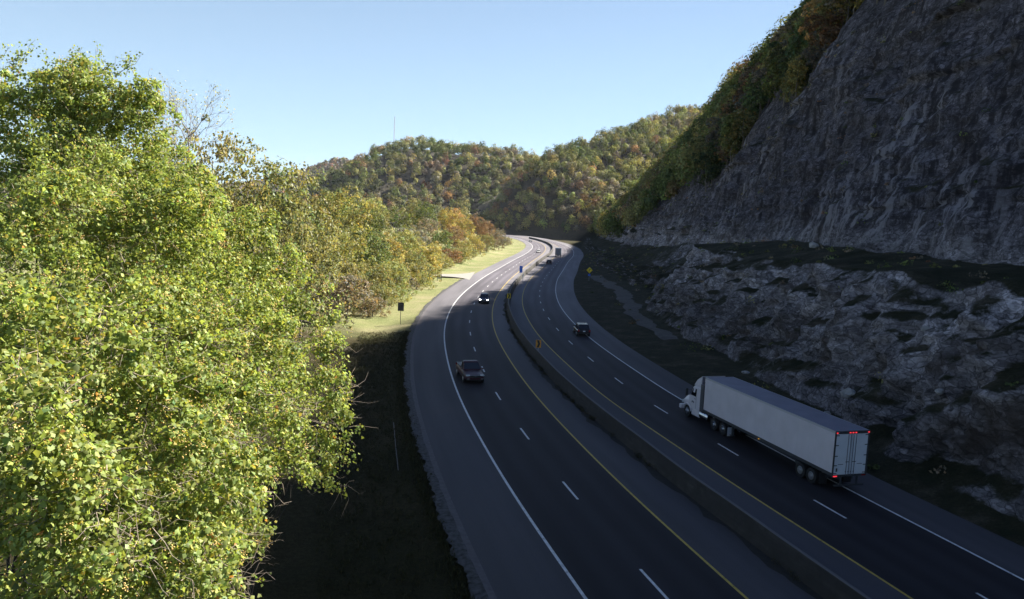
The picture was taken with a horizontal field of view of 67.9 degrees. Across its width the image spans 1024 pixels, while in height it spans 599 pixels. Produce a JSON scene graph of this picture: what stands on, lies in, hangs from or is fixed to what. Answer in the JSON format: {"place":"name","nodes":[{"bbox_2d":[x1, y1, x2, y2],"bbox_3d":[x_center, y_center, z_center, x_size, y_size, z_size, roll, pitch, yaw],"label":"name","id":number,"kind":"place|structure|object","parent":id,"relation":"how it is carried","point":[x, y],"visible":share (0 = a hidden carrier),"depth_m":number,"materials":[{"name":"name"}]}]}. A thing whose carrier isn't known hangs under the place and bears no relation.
{"place":"outdoors","nodes":[
{"label":"outdoors","id":0,"kind":"place"},
{"bbox_2d":[1,164,338,199],"bbox_3d":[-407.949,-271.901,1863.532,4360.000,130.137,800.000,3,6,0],"label":"hill","id":1,"kind":"structure","parent":0,"point":[272,186],"depth_m":1776.78,"materials":[{"name":"green plant"}]},
{"bbox_2d":[218,156,352,196],"bbox_3d":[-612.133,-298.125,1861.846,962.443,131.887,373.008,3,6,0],"label":"ridge woods","id":2,"kind":"object","parent":1,"relation":"on","point":[324,165],"visible":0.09,"depth_m":1823.17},
{"bbox_2d":[1,148,524,231],"bbox_3d":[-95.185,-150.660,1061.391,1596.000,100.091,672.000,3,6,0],"label":"hill","id":3,"kind":"structure","parent":0,"point":[405,176],"depth_m":852.10,"materials":[{"name":"green plant"}]},
{"bbox_2d":[216,134,539,223],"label":"hill woods","id":4,"kind":"object","parent":3,"relation":"on","point":[442,147],"visible":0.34,"depth_m":853.03,"materials":[{"name":"plant"}]},
{"bbox_2d":[0,219,583,598],"bbox_3d":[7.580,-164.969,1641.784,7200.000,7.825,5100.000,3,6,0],"label":"ground","id":5,"kind":"structure","parent":0,"point":[298,560],"depth_m":44.22,"materials":[{"name":"green plant"}]},
{"bbox_2d":[0,128,98,457],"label":"vine covered tree","id":6,"kind":"object","parent":5,"relation":"on","point":[8,160],"visible":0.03,"depth_m":35.11,"materials":[{"name":"green plant"}]},
{"bbox_2d":[0,327,111,596],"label":"vine covered tree","id":7,"kind":"object","parent":5,"relation":"on","point":[13,483],"visible":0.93,"depth_m":12.09,"materials":[{"name":"green plant"}]},
{"bbox_2d":[0,248,139,549],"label":"vine covered tree","id":8,"kind":"object","parent":5,"relation":"on","point":[13,316],"visible":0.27,"depth_m":18.52,"materials":[{"name":"green plant"}]},
{"bbox_2d":[0,39,143,562],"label":"vine covered tree","id":9,"kind":"object","parent":5,"relation":"on","point":[69,78],"visible":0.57,"depth_m":28.50,"materials":[{"name":"green plant"}]},
{"bbox_2d":[0,479,146,598],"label":"vine covered tree","id":10,"kind":"object","parent":5,"relation":"on","point":[11,577],"visible":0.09,"depth_m":14.92,"materials":[{"name":"green plant"}]},
{"bbox_2d":[0,128,149,403],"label":"vine covered tree","id":11,"kind":"object","parent":5,"relation":"on","point":[12,161],"visible":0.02,"depth_m":32.41,"materials":[{"name":"green plant"}]},
{"bbox_2d":[0,124,153,597],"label":"vine covered tree","id":12,"kind":"object","parent":5,"relation":"on","point":[102,153],"visible":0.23,"depth_m":26.28,"materials":[{"name":"green plant"}]},
{"bbox_2d":[0,166,154,576],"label":"vine covered tree","id":13,"kind":"object","parent":5,"relation":"on","point":[36,215],"visible":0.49,"depth_m":21.23,"materials":[{"name":"green plant"}]},
{"bbox_2d":[0,272,172,598],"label":"vine covered tree","id":14,"kind":"object","parent":5,"relation":"on","point":[132,357],"visible":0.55,"depth_m":16.22,"materials":[{"name":"green plant"}]},
{"bbox_2d":[0,429,204,598],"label":"vine covered tree","id":15,"kind":"object","parent":5,"relation":"on","point":[93,562],"visible":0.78,"depth_m":12.83,"materials":[{"name":"green plant"}]},
{"bbox_2d":[32,41,182,368],"bbox_3d":[-16.544,1.412,31.683,5.621,23.024,4.993,0,7,-20],"label":"vine covered tree","id":16,"kind":"object","parent":5,"relation":"on","point":[131,108],"visible":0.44,"depth_m":29.98,"materials":[{"name":"green plant"}]},
{"bbox_2d":[48,470,213,598],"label":"vine covered tree","id":17,"kind":"object","parent":5,"relation":"on","point":[158,571],"visible":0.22,"depth_m":15.56,"materials":[{"name":"green plant"}]},
{"bbox_2d":[45,156,232,542],"bbox_3d":[-12.546,4.553,25.740,5.753,18.939,6.070,0,7,-19],"label":"vine covered tree","id":18,"kind":"object","parent":5,"relation":"on","point":[174,218],"visible":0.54,"depth_m":24.50,"materials":[{"name":"green plant"}]},
{"bbox_2d":[59,243,237,481],"bbox_3d":[-11.748,6.227,23.324,5.854,16.495,4.755,3,6,0],"label":"vine covered tree","id":19,"kind":"object","parent":5,"relation":"on","point":[143,274],"visible":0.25,"depth_m":22.28,"materials":[{"name":"green plant"}]},
{"bbox_2d":[91,131,207,435],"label":"vine covered tree","id":20,"kind":"object","parent":5,"relation":"on","point":[172,149],"visible":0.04,"depth_m":34.27,"materials":[{"name":"green plant"}]},
{"bbox_2d":[71,276,270,597],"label":"vine covered tree","id":21,"kind":"object","parent":5,"relation":"on","point":[134,288],"visible":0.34,"depth_m":20.14,"materials":[{"name":"green plant"}]},
{"bbox_2d":[83,338,269,590],"bbox_3d":[-9.111,8.040,18.813,5.489,14.343,3.944,3,6,0],"label":"vine covered tree","id":22,"kind":"object","parent":5,"relation":"on","point":[164,385],"visible":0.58,"depth_m":17.83,"materials":[{"name":"green plant"}]},
{"bbox_2d":[123,130,230,536],"bbox_3d":[-14.478,2.992,33.245,4.374,20.267,5.537,-2,8,-36],"label":"vine covered tree","id":23,"kind":"object","parent":5,"relation":"on","point":[187,164],"visible":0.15,"depth_m":31.61,"materials":[{"name":"green plant"}]},
{"bbox_2d":[123,447,256,598],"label":"vine covered tree","id":24,"kind":"object","parent":5,"relation":"on","point":[215,518],"visible":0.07,"depth_m":18.49,"materials":[{"name":"green plant"}]},
{"bbox_2d":[92,397,291,597],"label":"vine covered tree","id":25,"kind":"object","parent":5,"relation":"on","point":[211,432],"visible":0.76,"depth_m":16.02,"materials":[{"name":"green plant"}]},
{"bbox_2d":[148,69,246,166],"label":"bare tree","id":26,"kind":"object","parent":5,"relation":"on","point":[190,116],"visible":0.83,"depth_m":61.00,"materials":[{"name":"brown plant"}]},
{"bbox_2d":[129,221,266,565],"bbox_3d":[-12.257,5.320,29.326,5.342,16.842,5.615,0,7,-21],"label":"vine covered tree","id":27,"kind":"object","parent":5,"relation":"on","point":[247,283],"visible":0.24,"depth_m":28.28,"materials":[{"name":"green plant"}]},
{"bbox_2d":[152,512,273,598],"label":"vine covered tree","id":28,"kind":"object","parent":5,"relation":"on","point":[201,534],"visible":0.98,"depth_m":14.38,"materials":[{"name":"green plant"}]},
{"bbox_2d":[168,114,268,271],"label":"roadside tree","id":29,"kind":"object","parent":5,"relation":"on","point":[226,145],"visible":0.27,"depth_m":69.36,"materials":[{"name":"green plant"}]},
{"bbox_2d":[158,424,279,594],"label":"vine covered tree","id":30,"kind":"object","parent":5,"relation":"on","point":[254,527],"visible":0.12,"depth_m":21.36,"materials":[{"name":"green plant"}]},
{"bbox_2d":[168,239,275,514],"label":"vine covered tree","id":31,"kind":"object","parent":5,"relation":"on","point":[256,432],"visible":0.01,"depth_m":36.87,"materials":[{"name":"green plant"}]},
{"bbox_2d":[169,275,323,583],"bbox_3d":[-9.132,6.993,24.912,5.666,15.448,4.816,1,6,-13],"label":"vine covered tree","id":32,"kind":"object","parent":5,"relation":"on","point":[273,325],"visible":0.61,"depth_m":24.10,"materials":[{"name":"green plant"}]},
{"bbox_2d":[182,201,318,564],"bbox_3d":[-11.145,4.756,31.888,5.594,17.690,5.455,0,7,-21],"label":"vine covered tree","id":33,"kind":"object","parent":5,"relation":"on","point":[248,212],"visible":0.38,"depth_m":30.73,"materials":[{"name":"green plant"}]},
{"bbox_2d":[205,356,329,583],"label":"vine covered tree","id":34,"kind":"object","parent":5,"relation":"on","point":[280,423],"visible":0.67,"depth_m":20.71,"materials":[{"name":"green plant"}]},
{"bbox_2d":[216,144,326,371],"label":"roadside tree","id":35,"kind":"object","parent":5,"relation":"on","point":[269,176],"visible":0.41,"depth_m":73.73,"materials":[{"name":"green plant"}]},
{"bbox_2d":[232,266,362,597],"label":"vine covered tree","id":36,"kind":"object","parent":5,"relation":"on","point":[328,343],"visible":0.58,"depth_m":27.50,"materials":[{"name":"green plant"}]},
{"bbox_2d":[255,163,353,367],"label":"roadside tree","id":37,"kind":"object","parent":5,"relation":"on","point":[329,225],"visible":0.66,"depth_m":77.79,"materials":[{"name":"green plant"}]},
{"bbox_2d":[277,237,345,319],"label":"roadside tree","id":38,"kind":"object","parent":5,"relation":"on","point":[328,261],"visible":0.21,"depth_m":113.33,"materials":[{"name":"green plant"}]},
{"bbox_2d":[249,364,377,598],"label":"vine covered tree","id":39,"kind":"object","parent":5,"relation":"on","point":[335,402],"visible":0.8,"depth_m":24.34,"materials":[{"name":"green plant"}]},
{"bbox_2d":[307,189,357,264],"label":"roadside tree","id":40,"kind":"object","parent":5,"relation":"on","point":[322,201],"visible":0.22,"depth_m":182.99,"materials":[{"name":"green plant"}]},
{"bbox_2d":[310,273,378,323],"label":"roadside bush","id":41,"kind":"object","parent":5,"relation":"on","point":[345,285],"visible":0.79,"depth_m":111.52,"materials":[{"name":"green plant"}]},
{"bbox_2d":[320,256,370,314],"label":"roadside tree","id":42,"kind":"object","parent":5,"relation":"on","point":[346,269],"visible":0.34,"depth_m":120.81,"materials":[{"name":"green plant"}]},
{"bbox_2d":[322,186,375,274],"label":"roadside tree","id":43,"kind":"object","parent":5,"relation":"on","point":[344,206],"visible":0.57,"depth_m":149.16,"materials":[{"name":"green plant"}]},
{"bbox_2d":[324,229,384,296],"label":"roadside tree","id":44,"kind":"object","parent":5,"relation":"on","point":[342,247],"visible":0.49,"depth_m":132.75,"materials":[{"name":"green plant"}]},
{"bbox_2d":[345,207,390,268],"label":"roadside tree","id":45,"kind":"object","parent":5,"relation":"on","point":[380,222],"visible":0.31,"depth_m":171.76,"materials":[{"name":"green plant"}]},
{"bbox_2d":[349,197,388,233],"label":"roadside tree","id":46,"kind":"object","parent":5,"relation":"on","point":[372,200],"visible":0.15,"depth_m":257.25,"materials":[{"name":"green plant"}]},
{"bbox_2d":[342,227,396,281],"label":"roadside tree","id":47,"kind":"object","parent":5,"relation":"on","point":[379,247],"visible":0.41,"depth_m":147.63,"materials":[{"name":"green plant"}]},
{"bbox_2d":[353,294,390,316],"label":"roadside bush","id":48,"kind":"object","parent":5,"relation":"on","point":[372,303],"visible":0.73,"depth_m":122.44,"materials":[{"name":"brown plant"}]},
{"bbox_2d":[359,202,394,242],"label":"roadside tree","id":49,"kind":"object","parent":5,"relation":"on","point":[386,233],"visible":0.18,"depth_m":190.01,"materials":[{"name":"green plant"}]},
{"bbox_2d":[358,284,395,311],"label":"roadside bush","id":50,"kind":"object","parent":5,"relation":"on","point":[383,293],"visible":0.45,"depth_m":128.54,"materials":[{"name":"green plant"}]},
{"bbox_2d":[356,262,400,307],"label":"roadside tree","id":51,"kind":"object","parent":5,"relation":"on","point":[376,274],"visible":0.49,"depth_m":134.44,"materials":[{"name":"green plant"}]},
{"bbox_2d":[373,236,410,272],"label":"roadside tree","id":52,"kind":"object","parent":5,"relation":"on","point":[397,246],"visible":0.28,"depth_m":163.65,"materials":[{"name":"yellow plant"}]},
{"bbox_2d":[376,258,417,299],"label":"roadside tree","id":53,"kind":"object","parent":5,"relation":"on","point":[395,270],"visible":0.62,"depth_m":145.81,"materials":[{"name":"green plant"}]},
{"bbox_2d":[384,205,413,256],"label":"roadside tree","id":54,"kind":"object","parent":5,"relation":"on","point":[396,216],"visible":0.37,"depth_m":231.99,"materials":[{"name":"green plant"}]},
{"bbox_2d":[313,330,486,598],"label":"verge grass","id":55,"kind":"structure","parent":5,"relation":"on","point":[421,480],"depth_m":48.10,"materials":[{"name":"green plant"}]},
{"bbox_2d":[385,229,421,268],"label":"roadside tree","id":56,"kind":"object","parent":5,"relation":"on","point":[405,243],"visible":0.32,"depth_m":183.13,"materials":[{"name":"green plant"}]},
{"bbox_2d":[383,261,433,293],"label":"roadside bush","id":57,"kind":"object","parent":5,"relation":"on","point":[415,271],"visible":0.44,"depth_m":157.57,"materials":[{"name":"green plant"}]},
{"bbox_2d":[401,198,422,229],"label":"roadside tree","id":58,"kind":"object","parent":5,"relation":"on","point":[410,206],"visible":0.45,"depth_m":326.57,"materials":[{"name":"green plant"}]},
{"bbox_2d":[395,224,431,265],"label":"roadside tree","id":59,"kind":"object","parent":5,"relation":"on","point":[422,235],"visible":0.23,"depth_m":222.76,"materials":[{"name":"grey plant"}]},
{"bbox_2d":[401,249,436,288],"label":"roadside tree","id":60,"kind":"object","parent":5,"relation":"on","point":[414,260],"visible":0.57,"depth_m":169.01,"materials":[{"name":"green plant"}]},
{"bbox_2d":[405,242,443,283],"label":"roadside tree","id":61,"kind":"object","parent":5,"relation":"on","point":[434,257],"visible":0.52,"depth_m":181.31,"materials":[{"name":"yellow plant"}]},
{"bbox_2d":[412,201,438,245],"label":"roadside tree","id":62,"kind":"object","parent":5,"relation":"on","point":[424,211],"visible":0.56,"depth_m":293.34,"materials":[{"name":"green plant"}]},
{"bbox_2d":[414,216,441,245],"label":"roadside tree","id":63,"kind":"object","parent":5,"relation":"on","point":[430,226],"visible":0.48,"depth_m":260.34,"materials":[{"name":"brown plant"}]},
{"bbox_2d":[423,228,454,260],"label":"roadside tree","id":64,"kind":"object","parent":5,"relation":"on","point":[444,238],"visible":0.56,"depth_m":251.19,"materials":[{"name":"green plant"}]},
{"bbox_2d":[402,279,488,598],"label":"gravel edge","id":65,"kind":"object","parent":5,"relation":"on","point":[477,588],"visible":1,"depth_m":45.00,"materials":[{"name":"gravel"}]},
{"bbox_2d":[437,206,458,249],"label":"roadside tree","id":66,"kind":"object","parent":5,"relation":"on","point":[443,214],"visible":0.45,"depth_m":309.43,"materials":[{"name":"yellow plant"}]},
{"bbox_2d":[441,225,467,250],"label":"roadside tree","id":67,"kind":"object","parent":5,"relation":"on","point":[450,228],"visible":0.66,"depth_m":288.05,"materials":[{"name":"orange plant"}]},
{"bbox_2d":[455,217,476,245],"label":"roadside tree","id":68,"kind":"object","parent":5,"relation":"on","point":[463,225],"visible":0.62,"depth_m":325.91,"materials":[{"name":"yellow plant"}]},
{"bbox_2d":[468,216,491,248],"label":"roadside tree","id":69,"kind":"object","parent":5,"relation":"on","point":[477,224],"visible":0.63,"depth_m":353.12,"materials":[{"name":"orange plant"}]},
{"bbox_2d":[413,232,1023,598],"bbox_3d":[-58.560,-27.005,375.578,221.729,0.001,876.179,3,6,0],"label":"highway","id":70,"kind":"structure","parent":5,"relation":"on","point":[606,534],"depth_m":48.41,"materials":[{"name":"asphalt"}]},
{"bbox_2d":[410,279,496,598],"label":"shoulder edging","id":71,"kind":"object","parent":70,"relation":"on","point":[474,557],"visible":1,"depth_m":46.96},
{"bbox_2d":[456,360,483,381],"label":"pickup truck","id":72,"kind":"object","parent":70,"relation":"on","point":[469,370],"visible":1,"depth_m":77.35,"materials":[{"name":"black paint"}]},
{"bbox_2d":[444,238,587,598],"bbox_3d":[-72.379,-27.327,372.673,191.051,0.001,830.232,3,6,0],"label":"white edge line","id":73,"kind":"object","parent":70,"relation":"on","point":[542,536],"visible":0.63,"depth_m":47.80,"materials":[{"name":"paint"}]},
{"bbox_2d":[469,269,668,598],"bbox_3d":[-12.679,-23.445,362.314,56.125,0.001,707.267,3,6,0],"label":"lane dashes","id":74,"kind":"object","parent":70,"relation":"on","point":[641,570],"visible":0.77,"depth_m":46.27,"materials":[{"name":"white paint"}]},
{"bbox_2d":[573,322,590,335],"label":"suv","id":75,"kind":"object","parent":70,"relation":"on","point":[581,328],"visible":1,"depth_m":109.98,"materials":[{"name":"black paint"}]},
{"bbox_2d":[492,247,748,598],"bbox_3d":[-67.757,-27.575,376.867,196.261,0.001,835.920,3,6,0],"label":"yellow edge line","id":76,"kind":"object","parent":70,"relation":"on","point":[694,551],"visible":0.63,"depth_m":48.40,"materials":[{"name":"paint"}]},
{"bbox_2d":[504,286,799,581],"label":"weeds","id":77,"kind":"object","parent":70,"relation":"on","point":[578,406],"visible":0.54,"depth_m":69.08,"materials":[{"name":"green plant"}]},
{"bbox_2d":[502,284,823,598],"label":"silt","id":78,"kind":"object","parent":70,"relation":"on","point":[752,548],"visible":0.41,"depth_m":47.92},
{"bbox_2d":[507,237,870,598],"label":"median barrier","id":79,"kind":"object","parent":70,"relation":"on","point":[823,581],"visible":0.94,"depth_m":45.25,"materials":[{"name":"concrete"}]},
{"bbox_2d":[522,242,912,598],"bbox_3d":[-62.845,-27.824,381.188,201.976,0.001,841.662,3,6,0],"label":"yellow edge line","id":80,"kind":"object","parent":70,"relation":"on","point":[718,473],"visible":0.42,"depth_m":49.73,"materials":[{"name":"paint"}]},
{"bbox_2d":[679,376,869,486],"bbox_3d":[19.059,9.297,58.839,3.320,4.130,20.560,1,7,-16],"label":"semi truck","id":81,"kind":"object","parent":70,"relation":"on","point":[821,447],"visible":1,"depth_m":53.71,"materials":[{"name":"grey"}]},
{"bbox_2d":[555,248,1023,580],"bbox_3d":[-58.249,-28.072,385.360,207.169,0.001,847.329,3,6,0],"label":"white edge line","id":82,"kind":"object","parent":70,"relation":"on","point":[827,478],"visible":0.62,"depth_m":48.75,"materials":[{"name":"paint"}]},
{"bbox_2d":[0,0,802,183],"label":"sky","id":83,"kind":"structure","parent":0,"point":[312,82],"materials":[{"name":"blue"}]},
{"bbox_2d":[467,115,695,240],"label":"hill","id":84,"kind":"structure","parent":0,"point":[555,233],"depth_m":704.06,"materials":[{"name":"green plant"}]},
{"bbox_2d":[476,103,706,232],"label":"spur woods","id":85,"kind":"object","parent":84,"relation":"on","point":[579,146],"visible":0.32,"depth_m":730.83,"materials":[{"name":"plant"}]},
{"bbox_2d":[590,276,677,339],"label":"dirt track","id":86,"kind":"structure","parent":0,"point":[623,295],"depth_m":143.49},
{"bbox_2d":[574,0,1023,546],"bbox_3d":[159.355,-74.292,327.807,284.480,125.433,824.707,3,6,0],"label":"cut hillside","id":87,"kind":"structure","parent":0,"point":[941,76],"depth_m":92.66,"materials":[{"name":"stone"}]},
{"bbox_2d":[591,5,795,237],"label":"slope woods","id":88,"kind":"object","parent":87,"relation":"on","point":[666,172],"visible":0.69,"depth_m":323.08,"materials":[{"name":"plant"}]},
{"bbox_2d":[692,150,723,191],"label":"slope tree","id":89,"kind":"object","parent":87,"relation":"on","point":[709,168],"visible":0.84,"depth_m":246.42,"materials":[{"name":"green plant"}]},
{"bbox_2d":[705,136,729,168],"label":"slope tree","id":90,"kind":"object","parent":87,"relation":"on","point":[711,151],"visible":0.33,"depth_m":245.33,"materials":[{"name":"green plant"}]},
{"bbox_2d":[718,126,746,160],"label":"slope tree","id":91,"kind":"object","parent":87,"relation":"on","point":[735,142],"visible":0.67,"depth_m":228.33,"materials":[{"name":"green plant"}]},
{"bbox_2d":[720,114,745,161],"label":"slope tree","id":92,"kind":"object","parent":87,"relation":"on","point":[728,126],"visible":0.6,"depth_m":228.84,"materials":[{"name":"green plant"}]},
{"bbox_2d":[728,108,758,145],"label":"slope tree","id":93,"kind":"object","parent":87,"relation":"on","point":[747,125],"visible":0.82,"depth_m":224.06,"materials":[{"name":"green plant"}]},
{"bbox_2d":[740,81,773,118],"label":"slope tree","id":94,"kind":"object","parent":87,"relation":"on","point":[762,101],"visible":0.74,"depth_m":220.07,"materials":[{"name":"green plant"}]},
{"bbox_2d":[760,53,791,107],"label":"slope tree","id":95,"kind":"object","parent":87,"relation":"on","point":[777,81],"visible":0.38,"depth_m":202.33,"materials":[{"name":"green plant"}]},
{"bbox_2d":[764,43,787,99],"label":"slope tree","id":96,"kind":"object","parent":87,"relation":"on","point":[775,52],"visible":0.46,"depth_m":208.77,"materials":[{"name":"green plant"}]},
{"bbox_2d":[780,69,805,113],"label":"slope tree","id":97,"kind":"object","parent":87,"relation":"on","point":[785,82],"visible":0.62,"depth_m":169.59,"materials":[{"name":"green plant"}]},
{"bbox_2d":[778,50,808,100],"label":"slope tree","id":98,"kind":"object","parent":87,"relation":"on","point":[784,68],"visible":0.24,"depth_m":176.36,"materials":[{"name":"green plant"}]},
{"bbox_2d":[786,55,808,98],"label":"slope tree","id":99,"kind":"object","parent":87,"relation":"on","point":[798,66],"visible":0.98,"depth_m":166.07,"materials":[{"name":"green plant"}]},
{"bbox_2d":[582,0,1018,473],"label":"undergrowth","id":100,"kind":"object","parent":87,"relation":"on","point":[904,263],"visible":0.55,"depth_m":107.96,"materials":[{"name":"plant"}]},
{"bbox_2d":[785,26,815,56],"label":"slope tree","id":101,"kind":"object","parent":87,"relation":"on","point":[799,37],"visible":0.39,"depth_m":202.03,"materials":[{"name":"green plant"}]},
{"bbox_2d":[798,41,825,71],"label":"slope tree","id":102,"kind":"object","parent":87,"relation":"on","point":[812,55],"visible":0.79,"depth_m":162.22,"materials":[{"name":"green plant"}]},
{"bbox_2d":[798,0,842,46],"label":"slope tree","id":103,"kind":"object","parent":87,"relation":"on","point":[813,4],"visible":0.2,"depth_m":175.22,"materials":[{"name":"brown plant"}]},
{"bbox_2d":[804,11,844,53],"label":"slope tree","id":104,"kind":"object","parent":87,"relation":"on","point":[825,31],"visible":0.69,"depth_m":165.54,"materials":[{"name":"brown plant"}]},
{"bbox_2d":[814,0,848,46],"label":"slope tree","id":105,"kind":"object","parent":87,"relation":"on","point":[823,9],"visible":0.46,"depth_m":168.97,"materials":[{"name":"green plant"}]},
{"bbox_2d":[823,0,857,26],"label":"slope tree","id":106,"kind":"object","parent":87,"relation":"on","point":[837,5],"visible":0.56,"depth_m":166.24,"materials":[{"name":"green plant"}]},
{"bbox_2d":[824,0,858,21],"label":"slope tree","id":107,"kind":"object","parent":87,"relation":"on","point":[841,10],"visible":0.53,"depth_m":164.32,"materials":[{"name":"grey plant"}]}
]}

